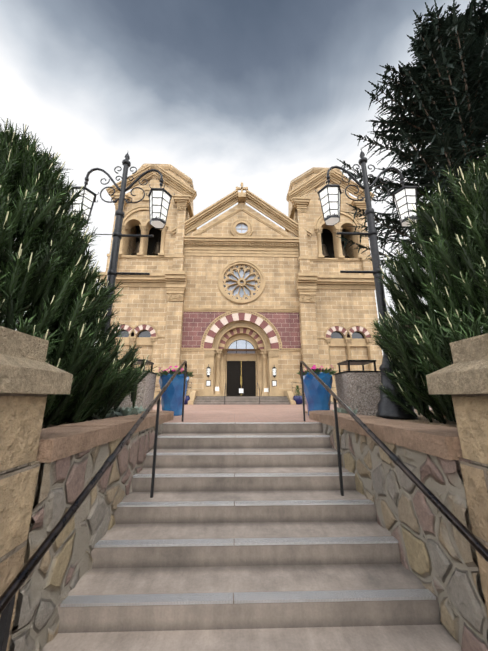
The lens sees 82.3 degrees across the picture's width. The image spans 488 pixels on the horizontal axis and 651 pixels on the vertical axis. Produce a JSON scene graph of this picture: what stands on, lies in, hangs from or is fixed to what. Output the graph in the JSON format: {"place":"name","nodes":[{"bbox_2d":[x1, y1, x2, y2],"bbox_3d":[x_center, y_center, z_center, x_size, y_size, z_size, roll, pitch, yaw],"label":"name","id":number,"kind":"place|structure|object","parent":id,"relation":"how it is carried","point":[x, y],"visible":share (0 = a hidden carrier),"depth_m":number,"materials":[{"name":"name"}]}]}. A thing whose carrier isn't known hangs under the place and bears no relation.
{"place":"outdoors","nodes":[
{"label":"outdoors","id":0,"kind":"place"},
{"bbox_2d":[0,0,487,354],"label":"sky","id":1,"kind":"structure","parent":0,"point":[259,94],"materials":[{"name":"grey"}]},
{"bbox_2d":[152,404,431,422],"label":"plaza paving","id":2,"kind":"structure","parent":0,"point":[235,413],"depth_m":6.99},
{"bbox_2d":[156,366,193,415],"bbox_3d":[-1.582,1.478,6.332,0.897,1.072,0.883,0,-15,-2],"label":"blue planter","id":3,"kind":"object","parent":2,"relation":"on","point":[172,397],"visible":0.88,"depth_m":6.11,"materials":[{"name":"ceramic"}]},
{"bbox_2d":[184,390,189,404],"bbox_3d":[-3.614,4.222,17.105,0.680,1.193,0.680,0,-15,-2],"label":"navy pot","id":4,"kind":"object","parent":2,"relation":"on","point":[187,398],"visible":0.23,"depth_m":16.80,"materials":[{"name":"blue ceramic"}]},
{"bbox_2d":[155,382,337,404],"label":"entrance steps","id":5,"kind":"structure","parent":2,"relation":"on","point":[197,399],"depth_m":17.37,"materials":[{"name":"beige stone"}]},
{"bbox_2d":[293,385,302,404],"bbox_3d":[3.333,4.278,17.292,0.680,1.179,0.680,0,-15,-2],"label":"navy pot","id":6,"kind":"object","parent":2,"relation":"on","point":[297,399],"visible":0.96,"depth_m":16.99,"materials":[{"name":"blue ceramic"}]},
{"bbox_2d":[297,365,336,414],"bbox_3d":[1.574,1.403,6.056,0.931,1.076,0.930,0,-15,-2],"label":"blue planter","id":7,"kind":"object","parent":2,"relation":"on","point":[317,394],"visible":0.85,"depth_m":5.82,"materials":[{"name":"ceramic"}]},
{"bbox_2d":[285,167,383,401],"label":"cathedral tower","id":8,"kind":"structure","parent":0,"point":[338,315],"depth_m":21.20,"materials":[{"name":"beige stone"}]},
{"bbox_3d":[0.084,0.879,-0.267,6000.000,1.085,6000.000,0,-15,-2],"label":"ground","id":9,"kind":"structure","parent":0,"visible":0},
{"bbox_2d":[0,117,156,427],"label":"evergreen shrub","id":10,"kind":"object","parent":9,"relation":"on","point":[50,284],"visible":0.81,"depth_m":3.33,"materials":[{"name":"green plant"}]},
{"bbox_2d":[98,163,196,399],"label":"cathedral tower","id":11,"kind":"structure","parent":9,"relation":"on","point":[149,308],"depth_m":21.01,"materials":[{"name":"beige stone"}]},
{"bbox_2d":[170,182,312,395],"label":"facade","id":12,"kind":"structure","parent":9,"relation":"on","point":[241,230],"depth_m":21.76,"materials":[{"name":"stone"}]},
{"bbox_2d":[200,309,281,395],"bbox_3d":[-0.189,1.966,20.497,5.900,6.280,1.627,0,-15,-2],"label":"arched portal","id":13,"kind":"object","parent":12,"relation":"attached to","point":[243,334],"visible":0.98,"depth_m":20.49,"materials":[{"name":"beige stone"}]},
{"bbox_2d":[226,361,255,395],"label":"bronze doors","id":14,"kind":"structure","parent":12,"relation":"attached to","point":[241,378],"depth_m":20.54,"materials":[{"name":"black metal"}]},
{"bbox_2d":[218,260,264,303],"bbox_3d":[-0.181,-3.355,21.613,3.660,3.660,0.470,0,-15,-2],"label":"rose window","id":15,"kind":"structure","parent":12,"relation":"attached to","point":[241,281],"depth_m":21.66,"materials":[{"name":"stone"}]},
{"bbox_2d":[0,326,487,650],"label":"stone pillars","id":16,"kind":"structure","parent":9,"relation":"on","point":[30,378],"depth_m":1.58,"materials":[{"name":"stone"}]},
{"bbox_2d":[9,410,487,650],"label":"stone retaining walls","id":17,"kind":"structure","parent":9,"relation":"on","point":[437,553],"depth_m":1.98,"materials":[{"name":"brown stone"}]},
{"bbox_2d":[42,411,456,428],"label":"planting beds","id":18,"kind":"object","parent":9,"relation":"on","point":[422,419],"visible":0.12,"depth_m":3.87,"materials":[{"name":"brown soil"}]},
{"bbox_2d":[70,152,174,418],"bbox_3d":[-2.558,-1.151,5.458,2.196,5.630,0.620,0,-15,-2],"label":"street lamp","id":19,"kind":"object","parent":18,"relation":"on","point":[159,200],"visible":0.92,"depth_m":5.69,"materials":[{"name":"black metal"}]},
{"bbox_2d":[112,359,156,409],"bbox_3d":[-2.305,1.310,5.806,0.740,1.136,0.740,0,-15,-2],"label":"trash bin","id":20,"kind":"object","parent":18,"relation":"on","point":[145,396],"visible":0.38,"depth_m":5.55,"materials":[{"name":"concrete"}]},
{"bbox_2d":[92,405,356,418],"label":"bed plants","id":21,"kind":"object","parent":18,"relation":"on","point":[126,411],"visible":0.58,"depth_m":4.45,"materials":[{"name":"green plant"}]},
{"bbox_2d":[335,360,380,415],"bbox_3d":[2.414,1.331,5.886,0.740,1.136,0.740,0,-15,-2],"label":"trash bin","id":22,"kind":"object","parent":18,"relation":"on","point":[356,390],"visible":0.94,"depth_m":5.57,"materials":[{"name":"concrete"}]},
{"bbox_2d":[315,149,418,419],"bbox_3d":[2.565,-1.165,5.404,2.196,5.630,0.620,0,-15,-2],"label":"street lamp","id":23,"kind":"object","parent":18,"relation":"on","point":[404,198],"visible":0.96,"depth_m":5.57,"materials":[{"name":"black metal"}]},
{"bbox_2d":[369,143,487,423],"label":"evergreen shrub","id":24,"kind":"object","parent":18,"relation":"on","point":[416,341],"visible":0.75,"depth_m":3.47,"materials":[{"name":"green plant"}]},
{"bbox_2d":[58,422,441,632],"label":"stairs","id":25,"kind":"structure","parent":9,"relation":"on","point":[246,525],"depth_m":2.29,"materials":[{"name":"concrete"}]},
{"bbox_2d":[43,625,461,650],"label":"landing","id":26,"kind":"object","parent":9,"relation":"on","point":[404,638],"visible":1,"depth_m":1.74,"materials":[{"name":"concrete"}]},
{"bbox_2d":[0,361,487,650],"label":"handrails","id":27,"kind":"object","parent":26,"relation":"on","point":[7,598],"visible":1,"depth_m":1.63,"materials":[{"name":"metal"}]},
{"bbox_2d":[336,0,487,287],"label":"spruce","id":28,"kind":"object","parent":9,"relation":"on","point":[444,81],"visible":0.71,"depth_m":8.96,"materials":[{"name":"green plant"}]}
]}

